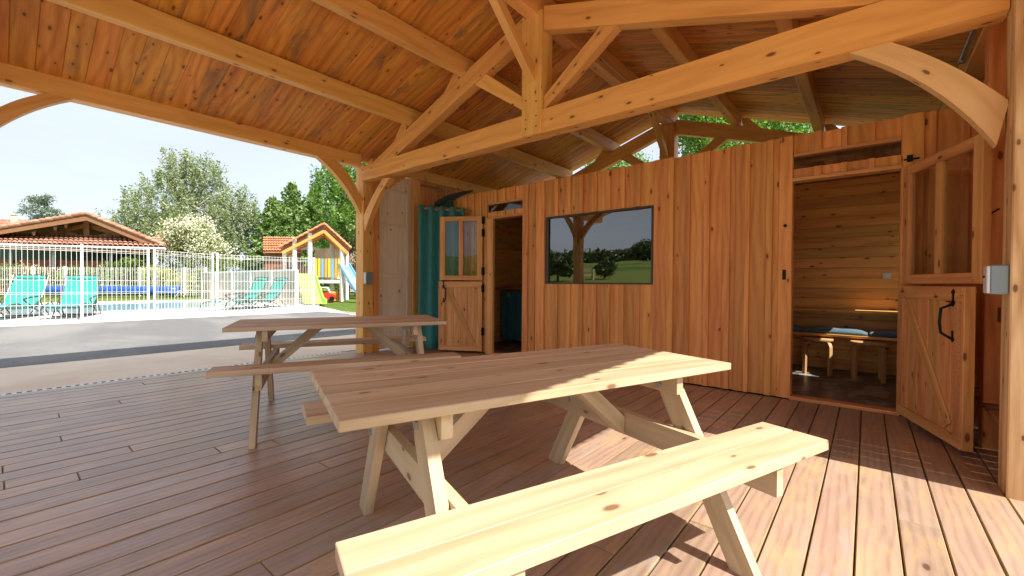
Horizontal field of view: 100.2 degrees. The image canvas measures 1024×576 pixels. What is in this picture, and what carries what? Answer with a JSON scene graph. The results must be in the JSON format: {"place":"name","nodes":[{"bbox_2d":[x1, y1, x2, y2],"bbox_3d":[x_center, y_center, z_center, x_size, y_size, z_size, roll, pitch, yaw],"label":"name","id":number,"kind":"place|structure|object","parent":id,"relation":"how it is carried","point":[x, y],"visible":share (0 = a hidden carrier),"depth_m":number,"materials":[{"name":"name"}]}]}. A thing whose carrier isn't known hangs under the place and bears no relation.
{"place":"outdoors","nodes":[
{"label":"outdoors","id":0,"kind":"place"},
{"bbox_2d":[0,301,258,313],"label":"water","id":1,"kind":"structure","parent":0,"point":[111,306],"depth_m":13.94,"materials":[{"name":"teal liquid"}]},
{"bbox_2d":[0,299,338,326],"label":"paving","id":2,"kind":"structure","parent":0,"point":[114,317],"depth_m":10.60,"materials":[{"name":"beige concrete"}]},
{"bbox_2d":[0,274,49,317],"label":"sun lounger","id":3,"kind":"object","parent":2,"relation":"on","point":[21,283],"visible":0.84,"depth_m":9.97,"materials":[{"name":"teal fabric"}]},
{"bbox_2d":[38,275,100,319],"bbox_3d":[-10.149,0.175,9.869,0.702,0.975,1.708,0,1,-32],"label":"sun lounger","id":4,"kind":"object","parent":2,"relation":"on","point":[90,289],"visible":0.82,"depth_m":10.33,"materials":[{"name":"teal fabric"}]},
{"bbox_2d":[0,300,272,316],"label":"pool coping","id":5,"kind":"object","parent":2,"relation":"on","point":[151,310],"visible":0.41,"depth_m":12.35,"materials":[{"name":"white stone"}]},
{"bbox_2d":[0,243,314,320],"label":"fence","id":6,"kind":"object","parent":2,"relation":"on","point":[81,249],"visible":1,"depth_m":9.83,"materials":[{"name":"white metal"}]},
{"bbox_2d":[199,277,268,310],"bbox_3d":[-8.301,0.152,12.860,0.702,0.975,1.708,1,1,26],"label":"sun lounger","id":7,"kind":"object","parent":2,"relation":"on","point":[257,286],"visible":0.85,"depth_m":13.32,"materials":[{"name":"teal fabric"}]},
{"bbox_2d":[201,269,298,305],"bbox_3d":[-11.148,-0.062,17.651,9.438,1.290,0.103,1,1,38],"label":"windbreak","id":8,"kind":"object","parent":2,"relation":"on","point":[292,285],"visible":0.73,"depth_m":17.07,"materials":[{"name":"white paint"}]},
{"bbox_2d":[225,278,287,308],"bbox_3d":[-8.178,0.142,13.760,0.702,0.975,1.708,1,1,26],"label":"sun lounger","id":9,"kind":"object","parent":2,"relation":"on","point":[274,292],"visible":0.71,"depth_m":14.24,"materials":[{"name":"teal fabric"}]},
{"bbox_2d":[274,222,351,301],"bbox_3d":[-9.163,-1.167,19.959,4.268,3.492,2.399,0,1,0],"label":"playhouse","id":10,"kind":"object","parent":2,"relation":"on","point":[327,260],"visible":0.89,"depth_m":18.98,"materials":[{"name":"yellow wood"}]},
{"bbox_2d":[299,271,326,303],"bbox_3d":[-8.183,-0.064,17.326,0.750,1.320,3.621,0,1,-32],"label":"slide","id":11,"kind":"object","parent":2,"relation":"on","point":[306,291],"visible":0.81,"depth_m":17.14,"materials":[{"name":"yellow plastic"}]},
{"bbox_2d":[321,287,335,300],"bbox_3d":[-8.180,0.266,18.805,1.057,0.625,0.583,0,1,0],"label":"toy car","id":12,"kind":"object","parent":2,"relation":"on","point":[330,296],"visible":0.57,"depth_m":18.60,"materials":[{"name":"red plastic"}]},
{"bbox_2d":[0,312,355,367],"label":"asphalt road","id":13,"kind":"structure","parent":0,"point":[30,345],"depth_m":7.72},
{"bbox_2d":[322,279,344,297],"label":"shrub","id":14,"kind":"object","parent":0,"point":[337,287],"visible":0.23,"depth_m":23.08,"materials":[{"name":"green plant"}]},
{"bbox_2d":[322,311,355,314],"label":"stone path","id":15,"kind":"structure","parent":0,"point":[351,313],"depth_m":12.41,"materials":[{"name":"beige stone"}]},
{"bbox_2d":[0,86,843,278],"label":"sky","id":16,"kind":"structure","parent":0,"point":[79,155],"materials":[{"name":"white"}]},
{"bbox_2d":[0,283,977,427],"bbox_3d":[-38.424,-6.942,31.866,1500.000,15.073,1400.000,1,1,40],"label":"ground","id":17,"kind":"structure","parent":0,"point":[349,305],"depth_m":19.92,"materials":[{"name":"green plant"}]},
{"bbox_2d":[0,214,27,224],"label":"house","id":18,"kind":"structure","parent":17,"relation":"on","point":[13,219],"depth_m":63.70,"materials":[{"name":"ceramic"}]},
{"bbox_2d":[0,262,28,292],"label":"shrub","id":19,"kind":"object","parent":17,"relation":"on","point":[2,274],"visible":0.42,"depth_m":24.74,"materials":[{"name":"white plant"}]},
{"bbox_2d":[3,261,50,294],"bbox_3d":[-28.355,-0.571,25.106,2.266,2.023,2.043,1,1,40],"label":"shrub","id":20,"kind":"object","parent":17,"relation":"on","point":[20,269],"visible":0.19,"depth_m":24.69,"materials":[{"name":"white plant"}]},
{"bbox_2d":[13,194,67,219],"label":"cedar tree","id":21,"kind":"object","parent":17,"relation":"on","point":[42,202],"visible":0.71,"depth_m":59.23,"materials":[{"name":"green plant"}]},
{"bbox_2d":[31,266,66,285],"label":"shrub","id":22,"kind":"object","parent":17,"relation":"on","point":[52,280],"visible":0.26,"depth_m":25.16,"materials":[{"name":"white plant"}]},
{"bbox_2d":[52,264,94,283],"bbox_3d":[-25.398,-0.473,24.897,1.969,1.850,1.768,1,1,16],"label":"shrub","id":23,"kind":"object","parent":17,"relation":"on","point":[69,273],"visible":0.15,"depth_m":24.69,"materials":[{"name":"white plant"}]},
{"bbox_2d":[0,212,165,293],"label":"pool house","id":24,"kind":"structure","parent":17,"relation":"on","point":[92,232],"depth_m":26.54,"materials":[{"name":"ceramic"}]},
{"bbox_2d":[83,270,114,285],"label":"shrub","id":25,"kind":"object","parent":17,"relation":"on","point":[93,273],"visible":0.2,"depth_m":25.11,"materials":[{"name":"white plant"}]},
{"bbox_2d":[2,266,206,296],"bbox_3d":[-23.088,-0.366,23.589,12.779,1.610,0.312,0,1,1],"label":"fence","id":26,"kind":"object","parent":17,"relation":"on","point":[108,269],"visible":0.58,"depth_m":23.59,"materials":[{"name":"white metal"}]},
{"bbox_2d":[45,286,185,297],"bbox_3d":[-22.012,0.174,22.705,8.989,0.585,0.744,0,1,0],"label":"cover roller","id":27,"kind":"object","parent":17,"relation":"on","point":[104,290],"visible":0.47,"depth_m":22.51,"materials":[{"name":"plastic"}]},
{"bbox_2d":[94,256,143,285],"bbox_3d":[-23.520,-0.771,25.674,2.040,2.359,2.447,1,1,40],"label":"shrub","id":28,"kind":"object","parent":17,"relation":"on","point":[122,265],"visible":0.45,"depth_m":25.59,"materials":[{"name":"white plant"}]},
{"bbox_2d":[114,253,158,285],"bbox_3d":[-22.689,-0.872,26.039,1.813,2.560,2.490,1,1,40],"label":"shrub","id":29,"kind":"object","parent":17,"relation":"on","point":[135,261],"visible":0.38,"depth_m":25.76,"materials":[{"name":"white plant"}]},
{"bbox_2d":[136,265,175,286],"bbox_3d":[-20.908,-0.537,25.313,1.921,1.931,2.184,1,1,40],"label":"shrub","id":30,"kind":"object","parent":17,"relation":"on","point":[165,273],"visible":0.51,"depth_m":25.06,"materials":[{"name":"green plant"}]},
{"bbox_2d":[0,351,343,395],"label":"channel drain","id":31,"kind":"object","parent":17,"relation":"on","point":[144,376],"visible":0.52,"depth_m":5.04,"materials":[{"name":"metal"}]},
{"bbox_2d":[156,257,188,283],"bbox_3d":[-21.812,-0.817,27.495,2.455,2.430,2.724,1,1,40],"label":"shrub","id":32,"kind":"object","parent":17,"relation":"on","point":[177,266],"visible":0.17,"depth_m":27.65,"materials":[{"name":"white plant"}]},
{"bbox_2d":[0,334,355,393],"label":"concrete apron","id":33,"kind":"object","parent":17,"relation":"on","point":[27,378],"visible":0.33,"depth_m":5.81,"materials":[{"name":"beige concrete"}]},
{"bbox_2d":[95,147,261,286],"bbox_3d":[-27.868,-5.825,35.811,13.528,12.218,7.376,0,1,-14],"label":"birch tree","id":34,"kind":"object","parent":17,"relation":"on","point":[193,203],"visible":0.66,"depth_m":35.33,"materials":[{"name":"green plant"}]},
{"bbox_2d":[163,267,200,295],"bbox_3d":[-18.992,-0.361,24.788,2.200,1.700,2.559,0,1,-16],"label":"shrub","id":35,"kind":"object","parent":17,"relation":"on","point":[187,282],"visible":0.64,"depth_m":24.48,"materials":[{"name":"white plant"}]},
{"bbox_2d":[151,210,240,292],"bbox_3d":[-22.110,-2.531,29.881,5.436,5.808,4.030,0,1,11],"label":"flowering tree","id":36,"kind":"object","parent":17,"relation":"on","point":[178,236],"visible":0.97,"depth_m":29.41,"materials":[{"name":"white plant"}]},
{"bbox_2d":[184,258,225,291],"bbox_3d":[-18.625,-0.641,25.714,2.547,2.228,2.082,0,1,-13],"label":"shrub","id":37,"kind":"object","parent":17,"relation":"on","point":[199,270],"visible":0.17,"depth_m":25.37,"materials":[{"name":"white plant"}]},
{"bbox_2d":[197,255,241,272],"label":"shrub","id":38,"kind":"object","parent":17,"relation":"on","point":[228,264],"visible":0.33,"depth_m":27.15,"materials":[{"name":"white plant"}]},
{"bbox_2d":[233,257,264,270],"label":"shrub","id":39,"kind":"object","parent":17,"relation":"on","point":[253,265],"visible":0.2,"depth_m":27.31,"materials":[{"name":"green plant"}]},
{"bbox_2d":[235,195,293,270],"bbox_3d":[-20.070,-3.768,35.837,5.787,8.144,5.830,0,1,7],"label":"conifer tree","id":40,"kind":"object","parent":17,"relation":"on","point":[269,225],"visible":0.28,"depth_m":35.30,"materials":[{"name":"green plant"}]},
{"bbox_2d":[255,181,303,269],"bbox_3d":[-19.561,-4.616,37.773,6.557,9.802,6.674,1,1,17],"label":"conifer tree","id":41,"kind":"object","parent":17,"relation":"on","point":[290,197],"visible":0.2,"depth_m":37.49,"materials":[{"name":"green plant"}]},
{"bbox_2d":[263,236,301,273],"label":"house","id":42,"kind":"structure","parent":17,"relation":"on","point":[271,249],"depth_m":26.99,"materials":[{"name":"orange tile"}]},
{"bbox_2d":[288,186,329,288],"bbox_3d":[-16.373,-4.032,34.953,5.750,8.739,5.172,0,1,4],"label":"conifer tree","id":43,"kind":"object","parent":17,"relation":"on","point":[307,221],"visible":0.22,"depth_m":34.16,"materials":[{"name":"green plant"}]},
{"bbox_2d":[327,291,338,300],"bbox_3d":[-8.061,0.363,19.306,0.300,0.420,0.400,1,1,40],"label":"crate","id":44,"kind":"object","parent":17,"relation":"on","point":[337,295],"visible":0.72,"depth_m":19.26,"materials":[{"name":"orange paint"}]},
{"bbox_2d":[308,162,366,296],"bbox_3d":[-8.955,-3.827,25.094,4.167,8.846,5.588,1,1,40],"label":"hanging tree","id":45,"kind":"object","parent":17,"relation":"on","point":[340,215],"visible":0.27,"depth_m":23.51,"materials":[{"name":"green plant"}]},
{"bbox_2d":[339,262,355,292],"bbox_3d":[-6.745,-0.255,18.781,1.748,1.746,0.600,1,1,29],"label":"slide","id":46,"kind":"object","parent":17,"relation":"on","point":[349,272],"visible":0.52,"depth_m":18.82,"materials":[{"name":"blue paint"}]},
{"bbox_2d":[344,245,355,296],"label":"shrub","id":47,"kind":"object","parent":17,"relation":"on","point":[353,264],"visible":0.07,"depth_m":23.06,"materials":[{"name":"white plant"}]},
{"bbox_2d":[2,410,954,575],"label":"deck base","id":48,"kind":"object","parent":17,"relation":"on","point":[856,505],"depth_m":2.26,"materials":[{"name":"brown wood"}]},
{"bbox_2d":[0,346,1023,575],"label":"deck floor","id":49,"kind":"structure","parent":48,"relation":"on","point":[168,475],"depth_m":2.41,"materials":[{"name":"brown wood"}]},
{"bbox_2d":[206,315,460,448],"bbox_3d":[-1.512,0.692,3.828,1.740,0.808,1.472,0,1,-24],"label":"picnic table","id":50,"kind":"object","parent":49,"relation":"on","point":[273,362],"visible":0.94,"depth_m":3.51,"materials":[{"name":"brown wood"}]},
{"bbox_2d":[433,190,472,206],"bbox_3d":[-1.054,-0.280,7.338,1.006,2.675,0.271,1,1,40],"label":"folded parasol","id":51,"kind":"object","parent":49,"relation":"on","point":[447,200],"visible":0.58,"depth_m":7.28,"materials":[{"name":"black fabric"}]},
{"bbox_2d":[0,0,1023,500],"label":"timber pavilion","id":52,"kind":"structure","parent":49,"relation":"on","point":[404,100],"depth_m":4.51,"materials":[{"name":"brown wood"}]},
{"bbox_2d":[364,272,372,283],"bbox_3d":[-2.309,-0.160,6.865,0.068,0.190,0.126,1,1,40],"label":"switch box","id":53,"kind":"object","parent":52,"relation":"attached to","point":[368,277],"visible":1,"depth_m":6.83,"materials":[{"name":"grey plastic"}]},
{"bbox_2d":[421,183,444,195],"bbox_3d":[-1.460,-1.571,7.948,0.018,0.638,0.578,1,1,40],"label":"conduit","id":54,"kind":"object","parent":52,"relation":"attached to","point":[433,188],"visible":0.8,"depth_m":7.95,"materials":[{"name":"metal"}]},
{"bbox_2d":[574,34,676,124],"bbox_3d":[1.791,-2.871,6.163,0.022,0.070,4.200,1,1,40],"label":"wire","id":55,"kind":"object","parent":52,"relation":"attached to","point":[620,75],"visible":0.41,"depth_m":5.63,"materials":[{"name":"metal"}]},
{"bbox_2d":[957,28,978,64],"bbox_3d":[3.516,-1.906,3.281,0.050,0.060,0.800,1,1,40],"label":"tube light","id":56,"kind":"object","parent":52,"relation":"attached to","point":[962,58],"visible":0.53,"depth_m":3.37,"materials":[{"name":"metal"}]},
{"bbox_2d":[982,265,1008,293],"bbox_3d":[2.692,-0.046,2.385,0.093,0.160,0.090,1,1,40],"label":"switch box","id":57,"kind":"object","parent":52,"relation":"attached to","point":[995,279],"visible":1,"depth_m":2.35,"materials":[{"name":"grey plastic"}]},
{"bbox_2d":[302,343,828,575],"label":"picnic table","id":58,"kind":"object","parent":49,"relation":"on","point":[444,406],"visible":1,"depth_m":1.45,"materials":[{"name":"brown wood"}]},
{"bbox_2d":[438,108,999,451],"bbox_3d":[1.801,-0.215,5.859,6.317,2.656,3.083,1,1,40],"label":"timber cabin","id":59,"kind":"object","parent":49,"relation":"on","point":[734,256],"visible":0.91,"depth_m":4.89,"materials":[{"name":"brown wood"}]},
{"bbox_2d":[415,206,472,211],"bbox_3d":[-1.148,-1.322,7.188,1.001,0.119,0.030,0,1,9],"label":"curtain rod","id":60,"kind":"object","parent":59,"relation":"attached to","point":[447,209],"visible":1,"depth_m":7.16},
{"bbox_2d":[418,204,465,348],"bbox_3d":[-1.184,-0.192,7.208,0.843,2.430,0.142,0,1,9],"label":"curtain","id":61,"kind":"object","parent":60,"relation":"hanging from","point":[428,260],"visible":0.59,"depth_m":7.22,"materials":[{"name":"fabric"}]},
{"bbox_2d":[438,280,482,350],"bbox_3d":[-0.850,0.450,6.985,0.733,1.147,0.120,0,1,10],"label":"door","id":62,"kind":"structure","parent":59,"relation":"in","point":[460,302],"depth_m":6.99,"materials":[{"name":"brown wood"}]},
{"bbox_2d":[440,216,482,279],"bbox_3d":[-0.830,-0.647,7.003,0.717,1.040,0.050,0,1,10],"label":"door","id":63,"kind":"structure","parent":59,"relation":"in","point":[461,219],"depth_m":6.98,"materials":[{"name":"brown wood"}]},
{"bbox_2d":[497,287,521,289],"bbox_3d":[0.463,0.012,7.805,1.460,0.040,0.600,1,1,40],"label":"counter","id":64,"kind":"object","parent":59,"relation":"attached to","point":[514,288],"visible":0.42,"depth_m":7.81,"materials":[{"name":"brown wood"}]},
{"bbox_2d":[500,291,521,340],"bbox_3d":[0.266,0.513,7.609,1.300,0.900,0.082,1,1,40],"label":"sink curtain","id":65,"kind":"object","parent":64,"relation":"hanging from","point":[510,315],"visible":0.38,"depth_m":7.83,"materials":[{"name":"teal fabric"}]},
{"bbox_2d":[545,205,653,284],"bbox_3d":[1.120,-0.532,5.718,1.601,0.961,0.066,1,1,40],"label":"window","id":66,"kind":"structure","parent":59,"relation":"in","point":[615,246],"depth_m":5.65,"materials":[{"name":"brown"}]},
{"bbox_2d":[801,336,833,375],"bbox_3d":[3.927,0.864,5.505,0.344,0.457,0.344,1,1,36],"label":"stool","id":67,"kind":"object","parent":59,"relation":"on","point":[827,341],"visible":0.99,"depth_m":5.41,"materials":[{"name":"brown wood"}]},
{"bbox_2d":[793,331,896,345],"bbox_3d":[4.169,0.646,5.542,2.130,0.130,0.448,1,1,40],"label":"wall bench","id":68,"kind":"object","parent":59,"relation":"attached to","point":[848,338],"depth_m":5.40,"materials":[{"name":"brown wood"}]},
{"bbox_2d":[793,325,803,331],"bbox_3d":[3.644,0.535,5.972,0.670,0.069,0.400,1,1,40],"label":"cushion","id":69,"kind":"object","parent":68,"relation":"on","point":[796,328],"visible":0.2,"depth_m":5.67,"materials":[{"name":"black fabric"}]},
{"bbox_2d":[801,326,867,335],"bbox_3d":[4.168,0.543,5.538,0.670,0.069,0.400,1,1,40],"label":"cushion","id":70,"kind":"object","parent":68,"relation":"on","point":[836,330],"visible":1,"depth_m":5.42,"materials":[{"name":"grey fabric"}]},
{"bbox_2d":[869,330,896,337],"bbox_3d":[4.694,0.551,5.100,0.680,0.069,0.400,1,1,40],"label":"cushion","id":71,"kind":"object","parent":68,"relation":"on","point":[884,333],"visible":0.37,"depth_m":5.11,"materials":[{"name":"black fabric"}]},
{"bbox_2d":[793,307,897,316],"bbox_3d":[4.235,0.314,5.615,2.130,0.075,0.248,1,1,40],"label":"shelf","id":72,"kind":"object","parent":59,"relation":"attached to","point":[887,313],"visible":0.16,"depth_m":5.52,"materials":[{"name":"brown wood"}]},
{"bbox_2d":[850,340,886,383],"bbox_3d":[4.261,0.871,5.124,0.344,0.457,0.344,1,1,36],"label":"stool","id":73,"kind":"object","parent":59,"relation":"on","point":[858,344],"visible":1,"depth_m":5.07,"materials":[{"name":"brown wood"}]},
{"bbox_2d":[882,273,890,278],"bbox_3d":[4.704,-0.153,5.373,0.080,0.070,0.019,1,1,40],"label":"wall socket","id":74,"kind":"object","parent":59,"relation":"attached to","point":[886,275],"depth_m":5.37,"materials":[{"name":"white paint"}]},
{"bbox_2d":[896,286,975,451],"bbox_3d":[3.180,0.537,3.293,0.124,1.100,0.941,1,1,22],"label":"door","id":75,"kind":"structure","parent":59,"relation":"in","point":[936,326],"depth_m":3.14,"materials":[{"name":"brown wood"}]},
{"bbox_2d":[902,134,999,283],"bbox_3d":[3.297,-0.532,3.248,0.115,1.000,0.919,1,1,17],"label":"door","id":76,"kind":"structure","parent":59,"relation":"in","point":[983,152],"depth_m":3.22,"materials":[{"name":"brown wood"}]},
{"bbox_2d":[580,151,657,169],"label":"garden tree","id":77,"kind":"object","parent":17,"relation":"on","point":[618,165],"depth_m":22.12,"materials":[{"name":"green plant"}]},
{"label":"earth strip","id":78,"kind":"structure","parent":0,"visible":0},
{"bbox_2d":[659,114,770,156],"bbox_3d":[7.643,-3.569,16.050,4.371,9.299,5.041,1,1,40],"label":"garden tree","id":79,"kind":"object","parent":78,"relation":"on","point":[694,145],"visible":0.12,"depth_m":15.19,"materials":[{"name":"green plant"}]},
{"bbox_2d":[749,120,835,143],"bbox_3d":[11.255,-3.795,17.520,4.506,9.760,4.915,1,1,40],"label":"garden tree","id":80,"kind":"object","parent":78,"relation":"on","point":[787,126],"visible":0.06,"depth_m":16.46,"materials":[{"name":"green plant"}]}
]}

